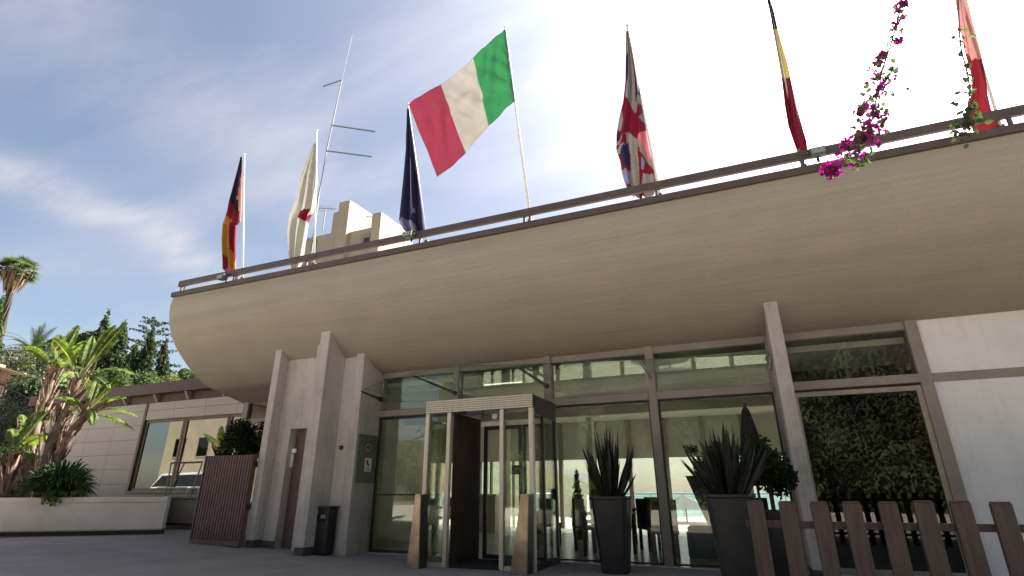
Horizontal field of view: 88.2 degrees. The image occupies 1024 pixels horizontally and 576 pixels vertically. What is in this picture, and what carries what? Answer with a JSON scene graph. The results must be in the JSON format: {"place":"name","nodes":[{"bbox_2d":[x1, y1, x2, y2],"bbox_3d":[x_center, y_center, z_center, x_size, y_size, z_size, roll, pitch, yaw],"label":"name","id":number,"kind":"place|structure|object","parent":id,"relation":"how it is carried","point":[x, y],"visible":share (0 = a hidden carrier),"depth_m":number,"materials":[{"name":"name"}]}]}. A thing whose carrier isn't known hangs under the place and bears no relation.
{"place":"outdoors","nodes":[
{"label":"outdoors","id":0,"kind":"place"},
{"bbox_2d":[24,371,589,500],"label":"hillside","id":1,"kind":"structure","parent":0,"point":[568,485],"depth_m":88.88,"materials":[{"name":"green plant"}]},
{"bbox_2d":[0,295,5,353],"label":"tree","id":2,"kind":"object","parent":1,"relation":"on","point":[2,345],"visible":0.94,"depth_m":33.77,"materials":[{"name":"green plant"}]},
{"bbox_2d":[0,255,42,340],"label":"fan palm","id":3,"kind":"object","parent":1,"relation":"on","point":[14,278],"visible":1,"depth_m":41.20,"materials":[{"name":"green plant"}]},
{"bbox_2d":[1,322,65,368],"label":"date palm","id":4,"kind":"object","parent":1,"relation":"on","point":[37,339],"visible":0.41,"depth_m":38.84,"materials":[{"name":"green plant"}]},
{"bbox_2d":[0,345,71,377],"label":"olive tree","id":5,"kind":"object","parent":1,"relation":"on","point":[10,362],"visible":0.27,"depth_m":30.70,"materials":[{"name":"green plant"}]},
{"bbox_2d":[0,370,103,459],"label":"bush","id":6,"kind":"object","parent":1,"relation":"on","point":[32,388],"visible":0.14,"depth_m":24.05,"materials":[{"name":"green plant"}]},
{"bbox_2d":[75,331,92,358],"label":"tree","id":7,"kind":"object","parent":1,"relation":"on","point":[81,337],"visible":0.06,"depth_m":44.06,"materials":[{"name":"green plant"}]},
{"bbox_2d":[62,367,108,387],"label":"bush","id":8,"kind":"object","parent":1,"relation":"on","point":[101,374],"visible":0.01,"depth_m":31.57,"materials":[{"name":"green plant"}]},
{"bbox_2d":[71,308,111,374],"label":"cypress","id":9,"kind":"object","parent":1,"relation":"on","point":[102,328],"visible":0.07,"depth_m":41.74,"materials":[{"name":"green plant"}]},
{"bbox_2d":[82,319,134,382],"bbox_3d":[-30.421,7.757,39.590,5.540,11.389,5.560,-9,-23,21],"label":"cypress","id":10,"kind":"object","parent":1,"relation":"on","point":[115,356],"visible":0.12,"depth_m":39.96,"materials":[{"name":"green plant"}]},
{"bbox_2d":[103,374,133,386],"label":"bush","id":11,"kind":"object","parent":1,"relation":"on","point":[127,380],"visible":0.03,"depth_m":35.44,"materials":[{"name":"green plant"}]},
{"bbox_2d":[127,339,139,368],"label":"cypress","id":12,"kind":"object","parent":1,"relation":"on","point":[135,347],"visible":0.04,"depth_m":44.61,"materials":[{"name":"green plant"}]},
{"bbox_2d":[121,326,158,381],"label":"cypress","id":13,"kind":"object","parent":1,"relation":"on","point":[143,364],"visible":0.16,"depth_m":41.38,"materials":[{"name":"green plant"}]},
{"bbox_2d":[122,372,159,386],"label":"bush","id":14,"kind":"object","parent":1,"relation":"on","point":[141,379],"visible":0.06,"depth_m":34.21,"materials":[{"name":"green plant"}]},
{"bbox_2d":[128,316,182,378],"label":"cedar","id":15,"kind":"object","parent":1,"relation":"on","point":[149,322],"visible":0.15,"depth_m":50.44,"materials":[{"name":"green plant"}]},
{"bbox_2d":[152,337,170,381],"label":"cypress","id":16,"kind":"object","parent":1,"relation":"on","point":[162,368],"visible":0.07,"depth_m":43.64,"materials":[{"name":"green plant"}]},
{"bbox_2d":[149,375,179,383],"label":"bush","id":17,"kind":"object","parent":1,"relation":"on","point":[166,377],"depth_m":33.53,"materials":[{"name":"green plant"}]},
{"bbox_2d":[169,367,192,380],"bbox_3d":[-24.226,10.407,38.113,4.228,9.337,3.947,-9,-23,21],"label":"tree","id":18,"kind":"object","parent":1,"relation":"on","point":[185,374],"visible":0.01,"depth_m":39.11,"materials":[{"name":"green plant"}]},
{"bbox_2d":[176,372,196,379],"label":"bush","id":19,"kind":"object","parent":1,"relation":"on","point":[193,376],"depth_m":35.87,"materials":[{"name":"green plant"}]},
{"bbox_2d":[308,38,375,264],"bbox_3d":[-9.793,-8.460,30.977,4.516,16.633,0.374,-9,-23,21],"label":"radio mast","id":20,"kind":"object","parent":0,"point":[311,248],"visible":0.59,"depth_m":30.79,"materials":[{"name":"white metal"}]},
{"bbox_2d":[301,200,412,265],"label":"rooftop tower","id":21,"kind":"structure","parent":0,"point":[351,224],"depth_m":31.44,"materials":[{"name":"concrete"}]},
{"bbox_2d":[318,204,335,230],"bbox_3d":[-11.607,-4.512,33.024,1.418,2.083,0.235,-9,-23,21],"label":"aerial","id":22,"kind":"object","parent":21,"relation":"on","point":[325,208],"visible":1,"depth_m":33.09,"materials":[{"name":"metal"}]},
{"bbox_2d":[360,233,370,242],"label":"window","id":23,"kind":"structure","parent":21,"relation":"in","point":[364,237],"depth_m":30.75,"materials":[{"name":"glass"}]},
{"bbox_2d":[0,529,810,575],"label":"ground","id":24,"kind":"structure","parent":0,"point":[171,552],"depth_m":8.71,"materials":[{"name":"concrete"}]},
{"bbox_2d":[0,364,44,421],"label":"stone terrace wall","id":25,"kind":"structure","parent":24,"relation":"on","point":[5,373],"depth_m":25.35,"materials":[{"name":"stone"}]},
{"bbox_2d":[0,383,30,413],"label":"iron railing","id":26,"kind":"object","parent":25,"relation":"on","point":[10,389],"visible":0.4,"depth_m":22.45,"materials":[{"name":"metal"}]},
{"bbox_2d":[0,397,47,467],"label":"bush","id":27,"kind":"object","parent":24,"relation":"on","point":[6,419],"visible":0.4,"depth_m":20.84,"materials":[{"name":"green plant"}]},
{"bbox_2d":[0,496,170,536],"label":"garden planter","id":28,"kind":"object","parent":24,"relation":"on","point":[90,516],"visible":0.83,"depth_m":12.48,"materials":[{"name":"painted concrete"},{"name":"soil"}]},
{"bbox_2d":[0,408,49,497],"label":"banana plant","id":29,"kind":"object","parent":28,"relation":"on","point":[9,472],"visible":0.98,"depth_m":13.37,"materials":[{"name":"green plant"}]},
{"bbox_2d":[5,406,52,495],"bbox_3d":[-13.783,4.527,14.570,1.640,2.664,0.936,-9,-23,21],"label":"banana plant","id":30,"kind":"object","parent":28,"relation":"on","point":[23,419],"visible":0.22,"depth_m":14.59,"materials":[{"name":"green plant"}]},
{"bbox_2d":[8,486,88,505],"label":"ground plants","id":31,"kind":"object","parent":28,"relation":"on","point":[55,498],"visible":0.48,"depth_m":12.53,"materials":[{"name":"green plant"}]},
{"bbox_2d":[5,456,99,499],"bbox_3d":[-11.010,4.631,12.919,1.760,1.006,1.843,-9,-23,21],"label":"spiky shrub","id":32,"kind":"object","parent":28,"relation":"on","point":[72,477],"visible":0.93,"depth_m":12.67,"materials":[{"name":"green plant"}]},
{"bbox_2d":[15,325,92,497],"bbox_3d":[-12.952,3.219,14.303,2.119,4.880,1.245,-4,-21,10],"label":"banana plant","id":33,"kind":"object","parent":28,"relation":"on","point":[46,390],"visible":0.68,"depth_m":14.59,"materials":[{"name":"green plant"}]},
{"bbox_2d":[31,322,134,497],"bbox_3d":[-11.732,3.187,13.948,2.477,4.635,1.788,-9,-23,21],"label":"banana plant","id":34,"kind":"object","parent":28,"relation":"on","point":[93,350],"visible":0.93,"depth_m":14.07,"materials":[{"name":"green plant"}]},
{"bbox_2d":[43,372,137,493],"bbox_3d":[-10.927,3.803,13.632,2.014,3.244,1.713,11,-24,-28],"label":"banana plant","id":35,"kind":"object","parent":28,"relation":"on","point":[88,414],"visible":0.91,"depth_m":13.69,"materials":[{"name":"green plant"}]},
{"bbox_2d":[28,378,243,497],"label":"side wing","id":36,"kind":"structure","parent":24,"relation":"on","point":[187,420],"depth_m":17.32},
{"bbox_2d":[130,418,185,490],"bbox_3d":[-11.397,5.377,17.069,1.870,2.219,0.080,-9,-23,21],"label":"window","id":37,"kind":"structure","parent":36,"relation":"in","point":[162,439],"depth_m":17.06,"materials":[{"name":"clear glass"}]},
{"bbox_2d":[172,414,230,490],"bbox_3d":[-9.617,5.104,16.375,1.930,2.219,0.080,-9,-23,21],"label":"window","id":38,"kind":"structure","parent":36,"relation":"in","point":[201,435],"depth_m":16.46,"materials":[{"name":"clear glass"}]},
{"bbox_2d":[224,413,241,453],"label":"window","id":39,"kind":"structure","parent":36,"relation":"in","point":[233,417],"depth_m":16.27,"materials":[{"name":"clear glass"}]},
{"bbox_2d":[145,496,197,529],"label":"service wall","id":40,"kind":"structure","parent":24,"relation":"on","point":[181,512],"depth_m":14.46,"materials":[{"name":"concrete"}]},
{"bbox_2d":[155,487,187,495],"bbox_3d":[-9.681,5.801,15.001,1.312,0.276,0.044,-9,-23,21],"label":"tubular hoop","id":41,"kind":"object","parent":40,"relation":"on","point":[186,488],"visible":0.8,"depth_m":14.99,"materials":[{"name":"metal"}]},
{"bbox_2d":[188,487,198,495],"bbox_3d":[-8.844,5.676,14.674,0.421,0.270,0.044,-9,-23,21],"label":"tubular hoop","id":42,"kind":"object","parent":40,"relation":"on","point":[193,488],"visible":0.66,"depth_m":14.70,"materials":[{"name":"metal"}]},
{"bbox_2d":[165,461,202,495],"bbox_3d":[-9.670,5.998,15.385,1.359,1.783,0.040,-9,-23,21],"label":"metal stand","id":43,"kind":"object","parent":24,"relation":"on","point":[184,463],"visible":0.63,"depth_m":15.62,"materials":[{"name":"metal"}]},
{"bbox_2d":[215,418,264,459],"bbox_3d":[-6.519,4.598,12.699,1.360,2.851,0.925,1,-21,-2],"label":"clipped shrub","id":44,"kind":"object","parent":24,"relation":"on","point":[244,438],"visible":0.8,"depth_m":12.87,"materials":[{"name":"green plant"}]},
{"bbox_2d":[313,506,339,553],"bbox_3d":[-3.606,4.638,10.142,0.390,0.825,0.290,-9,-23,21],"label":"litter bin","id":45,"kind":"object","parent":24,"relation":"on","point":[325,530],"visible":0.94,"depth_m":10.04,"materials":[{"name":"plastic"}]},
{"bbox_2d":[406,494,428,568],"bbox_3d":[-1.530,3.965,8.652,0.220,1.100,0.260,-9,-23,21],"label":"door guard","id":46,"kind":"object","parent":24,"relation":"on","point":[417,555],"visible":1,"depth_m":8.55,"materials":[{"name":"brown metal"}]},
{"bbox_2d":[510,494,533,574],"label":"door guard","id":47,"kind":"object","parent":24,"relation":"on","point":[522,561],"visible":1,"depth_m":7.87,"materials":[{"name":"brown metal"}]},
{"bbox_2d":[169,104,1023,575],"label":"hotel building","id":48,"kind":"structure","parent":24,"relation":"on","point":[875,306],"depth_m":9.29,"materials":[{"name":"concrete"}]},
{"bbox_2d":[189,454,257,545],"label":"slatted gate","id":49,"kind":"structure","parent":48,"relation":"attached to","point":[222,508],"depth_m":10.94,"materials":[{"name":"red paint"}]},
{"bbox_2d":[216,274,230,282],"bbox_3d":[-6.711,-0.242,12.266,0.264,0.210,0.216,-9,-23,21],"label":"floodlight","id":50,"kind":"object","parent":48,"relation":"attached to","point":[222,277],"visible":1,"depth_m":12.20,"materials":[{"name":"metal"}]},
{"bbox_2d":[222,153,245,278],"bbox_3d":[-6.780,-1.687,12.975,0.916,3.613,0.384,-6,-22,14],"label":"flagpole","id":51,"kind":"object","parent":48,"relation":"on","point":[232,220],"visible":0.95,"depth_m":12.97,"materials":[{"name":"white fabric"}]},
{"bbox_2d":[247,402,267,501],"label":"window","id":52,"kind":"structure","parent":48,"relation":"in","point":[257,414],"depth_m":14.07,"materials":[{"name":"clear glass"}]},
{"bbox_2d":[289,449,296,467],"bbox_3d":[-4.662,3.620,11.241,0.100,0.380,0.060,-9,-23,21],"label":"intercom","id":53,"kind":"object","parent":48,"relation":"attached to","point":[292,459],"visible":1,"depth_m":11.23,"materials":[{"name":"metal"}]},
{"bbox_2d":[281,430,306,548],"bbox_3d":[-4.468,4.167,11.022,0.420,2.340,0.050,-9,-23,21],"label":"door","id":54,"kind":"structure","parent":48,"relation":"in","point":[290,515],"depth_m":11.00,"materials":[{"name":"red paint"}]},
{"bbox_2d":[287,129,317,267],"bbox_3d":[-4.779,-1.957,12.186,0.798,3.663,0.483,-9,-23,21],"label":"flagpole","id":55,"kind":"object","parent":48,"relation":"attached to","point":[303,209],"visible":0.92,"depth_m":12.10,"materials":[{"name":"white fabric"}]},
{"bbox_2d":[355,434,377,482],"bbox_3d":[-2.981,3.507,10.851,0.030,0.940,0.610,-9,-23,21],"label":"notice board","id":56,"kind":"object","parent":48,"relation":"attached to","point":[366,459],"visible":1,"depth_m":10.82,"materials":[{"name":"grey metal"}]},
{"bbox_2d":[402,230,416,241],"bbox_3d":[-2.046,-1.049,10.485,0.264,0.210,0.216,-9,-23,21],"label":"floodlight","id":57,"kind":"object","parent":48,"relation":"attached to","point":[408,234],"visible":1,"depth_m":10.42,"materials":[{"name":"metal"}]},
{"bbox_2d":[368,413,453,555],"bbox_3d":[-1.953,3.899,10.647,1.955,2.614,0.050,-9,-23,21],"label":"window","id":58,"kind":"structure","parent":48,"relation":"in","point":[433,415],"depth_m":10.93,"materials":[{"name":"metal"}]},
{"bbox_2d":[399,102,428,241],"bbox_3d":[-1.973,-2.306,11.046,0.659,3.327,0.624,3,-21,-9],"label":"flagpole","id":59,"kind":"object","parent":48,"relation":"on","point":[411,216],"visible":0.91,"depth_m":10.93,"materials":[{"name":"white fabric"}]},
{"bbox_2d":[408,26,532,220],"bbox_3d":[-0.927,-2.980,10.602,2.513,4.210,0.934,-9,-23,21],"label":"flagpole","id":60,"kind":"object","parent":48,"relation":"attached to","point":[458,113],"visible":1,"depth_m":10.64,"materials":[{"name":"multicoloured fabric"}]},
{"bbox_2d":[570,469,586,539],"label":"potted plant","id":61,"kind":"object","parent":48,"relation":"on","point":[577,494],"visible":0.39,"depth_m":13.45,"materials":[{"name":"green plant"}]},
{"bbox_2d":[572,499,592,550],"bbox_3d":[1.574,4.870,10.896,0.480,0.968,0.480,-13,-24,30],"label":"lobby chair","id":62,"kind":"object","parent":48,"relation":"on","point":[577,507],"visible":0.61,"depth_m":10.92,"materials":[{"name":"wicker"}]},
{"bbox_2d":[551,355,644,398],"bbox_3d":[1.618,1.689,9.920,1.816,0.703,0.060,-9,-23,21],"label":"window","id":63,"kind":"structure","parent":48,"relation":"in","point":[638,355],"depth_m":9.93,"materials":[{"name":"glass"}]},
{"bbox_2d":[580,511,636,555],"bbox_3d":[1.858,4.663,10.036,0.900,0.738,0.800,-9,-23,21],"label":"lobby table","id":64,"kind":"object","parent":48,"relation":"on","point":[583,514],"visible":0.69,"depth_m":10.10,"materials":[{"name":"wood"}]},
{"bbox_2d":[556,401,664,564],"bbox_3d":[1.622,3.359,9.275,1.816,2.614,0.050,-9,-23,21],"label":"window","id":65,"kind":"structure","parent":48,"relation":"in","point":[561,559],"depth_m":9.04,"materials":[{"name":"metal"}]},
{"bbox_2d":[616,24,661,198],"bbox_3d":[2.141,-3.098,9.465,0.681,3.678,0.585,-9,-23,21],"label":"flagpole","id":66,"kind":"object","parent":48,"relation":"on","point":[637,162],"visible":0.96,"depth_m":9.34,"materials":[{"name":"multicoloured fabric"}]},
{"bbox_2d":[635,498,661,551],"bbox_3d":[2.882,4.825,10.791,0.480,0.968,0.480,4,-21,-11],"label":"lobby chair","id":67,"kind":"object","parent":48,"relation":"on","point":[647,513],"visible":0.75,"depth_m":11.00,"materials":[{"name":"fabric"}]},
{"bbox_2d":[649,499,680,558],"bbox_3d":[2.780,4.414,9.717,0.480,0.968,0.480,-3,-21,7],"label":"lobby chair","id":68,"kind":"object","parent":48,"relation":"on","point":[653,533],"visible":0.84,"depth_m":9.51,"materials":[{"name":"beige fabric"}]},
{"bbox_2d":[685,476,710,524],"bbox_3d":[4.139,4.505,10.583,0.820,1.408,0.820,8,-23,-21],"label":"indoor planter","id":69,"kind":"object","parent":48,"relation":"on","point":[698,489],"visible":0.01,"depth_m":10.70,"materials":[{"name":"wicker"}]},
{"bbox_2d":[683,442,721,471],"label":"indoor shrub","id":70,"kind":"object","parent":69,"relation":"in","point":[691,449],"visible":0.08,"depth_m":11.10,"materials":[{"name":"green plant"}]},
{"bbox_2d":[653,344,771,391],"bbox_3d":[3.444,1.409,9.209,1.856,0.703,0.060,-9,-23,21],"label":"window","id":71,"kind":"structure","parent":48,"relation":"in","point":[754,344],"depth_m":9.21,"materials":[{"name":"glass"}]},
{"bbox_2d":[658,393,792,567],"bbox_3d":[3.449,3.079,8.564,1.856,2.614,0.050,-9,-23,21],"label":"window","id":72,"kind":"structure","parent":48,"relation":"in","point":[691,565],"depth_m":8.74,"materials":[{"name":"metal"}]},
{"bbox_2d":[767,0,806,166],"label":"flagpole","id":73,"kind":"object","parent":48,"relation":"attached to","point":[796,128],"visible":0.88,"depth_m":8.45,"materials":[{"name":"white enamel"},{"name":"fabric"},{"name":"brown metal"}]},
{"bbox_2d":[806,145,826,161],"bbox_3d":[4.562,-2.021,7.896,0.264,0.210,0.216,-9,-23,21],"label":"floodlight","id":74,"kind":"object","parent":48,"relation":"attached to","point":[817,153],"visible":1,"depth_m":7.82,"materials":[{"name":"metal"}]},
{"bbox_2d":[824,427,859,460],"bbox_3d":[5.997,2.848,9.617,0.450,0.580,0.080,-9,-23,21],"label":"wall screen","id":75,"kind":"object","parent":48,"relation":"attached to","point":[838,437],"depth_m":9.62,"materials":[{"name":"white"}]},
{"bbox_2d":[785,330,915,381],"bbox_3d":[5.289,1.126,8.491,1.856,0.703,0.060,-9,-23,21],"label":"window","id":76,"kind":"structure","parent":48,"relation":"in","point":[902,330],"depth_m":8.35,"materials":[{"name":"metal"}]},
{"bbox_2d":[795,385,967,575],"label":"window","id":77,"kind":"structure","parent":48,"relation":"in","point":[917,388],"depth_m":7.75,"materials":[{"name":"brown metal"}]},
{"bbox_2d":[955,0,1004,130],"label":"flagpole","id":78,"kind":"object","parent":48,"relation":"attached to","point":[980,81],"visible":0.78,"depth_m":7.50,"materials":[{"name":"red fabric"}]},
{"bbox_2d":[590,496,631,574],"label":"tall planter","id":79,"kind":"object","parent":24,"relation":"on","point":[612,515],"visible":1,"depth_m":7.86,"materials":[{"name":"plastic"}]},
{"bbox_2d":[582,427,635,495],"bbox_3d":[1.555,2.765,8.409,0.834,1.244,0.713,-9,-23,21],"label":"snake plant","id":80,"kind":"object","parent":79,"relation":"on","point":[605,483],"visible":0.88,"depth_m":8.28,"materials":[{"name":"green plant"}]},
{"bbox_2d":[704,494,757,575],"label":"tall planter","id":81,"kind":"object","parent":24,"relation":"on","point":[731,530],"visible":0.94,"depth_m":6.01,"materials":[{"name":"plastic"}]},
{"bbox_2d":[680,421,770,493],"bbox_3d":[2.624,2.142,6.530,1.057,0.954,0.774,1,-21,-4],"label":"snake plant","id":82,"kind":"object","parent":81,"relation":"in","point":[722,470],"visible":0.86,"depth_m":6.38,"materials":[{"name":"green plant"}]},
{"bbox_2d":[740,403,762,499],"bbox_3d":[3.670,2.951,7.904,0.400,2.419,0.400,-9,-23,21],"label":"closed parasol","id":83,"kind":"object","parent":24,"relation":"on","point":[748,426],"visible":0.39,"depth_m":8.13,"materials":[{"name":"fabric"}]},
{"bbox_2d":[738,434,798,575],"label":"leafy bush","id":84,"kind":"object","parent":24,"relation":"on","point":[778,476],"visible":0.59,"depth_m":6.79,"materials":[{"name":"green plant"}]},
{"bbox_2d":[746,500,1023,575],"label":"picket fence","id":85,"kind":"object","parent":24,"relation":"on","point":[1005,526],"visible":1,"depth_m":3.38,"materials":[{"name":"brown wood"}]},
{"bbox_2d":[479,494,498,532],"bbox_3d":[-1.164,6.770,15.922,1.800,1.038,0.700,-9,-23,21],"label":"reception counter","id":86,"kind":"object","parent":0,"point":[493,513],"visible":0.2,"depth_m":15.44,"materials":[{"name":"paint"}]},
{"bbox_2d":[0,0,1023,491],"label":"sky","id":87,"kind":"structure","parent":0,"point":[126,126],"materials":[{"name":"blue"}]},
{"bbox_2d":[559,523,561,544],"bbox_3d":[0.784,5.263,11.912,0.480,0.968,0.480,15,-25,-34],"label":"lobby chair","id":88,"kind":"object","parent":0,"point":[560,524],"visible":0.13,"depth_m":11.77,"materials":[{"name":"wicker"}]},
{"bbox_2d":[586,519,591,539],"bbox_3d":[1.970,5.624,12.867,0.480,0.968,0.480,-7,-22,17],"label":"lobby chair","id":89,"kind":"object","parent":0,"point":[588,521],"visible":0.04,"depth_m":12.67,"materials":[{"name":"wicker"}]},
{"bbox_2d":[589,488,599,511],"bbox_3d":[1.633,4.112,10.230,0.280,0.428,0.280,-9,-23,21],"label":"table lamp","id":90,"kind":"object","parent":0,"point":[593,492],"visible":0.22,"depth_m":10.19,"materials":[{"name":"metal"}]},
{"bbox_2d":[511,515,707,529],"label":"terrace paving","id":91,"kind":"structure","parent":0,"point":[683,524],"depth_m":20.80,"materials":[{"name":"tile"}]},
{"bbox_2d":[674,496,699,521],"bbox_3d":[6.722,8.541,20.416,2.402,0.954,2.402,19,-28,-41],"label":"terrace parasol","id":92,"kind":"object","parent":91,"relation":"on","point":[684,502],"visible":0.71,"depth_m":19.92,"materials":[{"name":"fabric"}]},
{"bbox_2d":[632,508,642,543],"bbox_3d":[2.577,5.600,12.488,0.900,0.738,0.800,-9,-23,21],"label":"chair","id":93,"kind":"object","parent":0,"point":[633,509],"visible":0.21,"depth_m":12.05,"materials":[{"name":"wood"}]},
{"bbox_2d":[511,493,786,516],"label":"terrace parapet","id":94,"kind":"structure","parent":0,"point":[568,502],"depth_m":25.45,"materials":[{"name":"paint"}]},
{"bbox_2d":[589,492,789,517],"bbox_3d":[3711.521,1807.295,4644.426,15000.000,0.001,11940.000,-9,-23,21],"label":"sea","id":95,"kind":"structure","parent":0,"point":[694,513],"depth_m":2179.18,"materials":[{"name":"liquid"}]},
{"bbox_2d":[686,524,717,558],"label":"bench block","id":96,"kind":"structure","parent":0,"point":[700,542],"depth_m":9.41,"materials":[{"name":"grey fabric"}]},
{"bbox_2d":[756,498,768,509],"bbox_3d":[5.359,4.989,11.244,0.480,0.968,0.480,0,-21,0],"label":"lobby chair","id":97,"kind":"object","parent":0,"point":[765,502],"visible":0.07,"depth_m":11.56,"materials":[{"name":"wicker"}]},
{"bbox_2d":[819,0,909,179],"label":"bougainvillea spray","id":98,"kind":"object","parent":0,"point":[860,140],"visible":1,"depth_m":4.89,"materials":[{"name":"purple plant"}]},
{"bbox_2d":[948,0,993,148],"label":"bougainvillea spray","id":99,"kind":"object","parent":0,"point":[967,123],"visible":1,"depth_m":4.80,"materials":[{"name":"green plant"}]}
]}

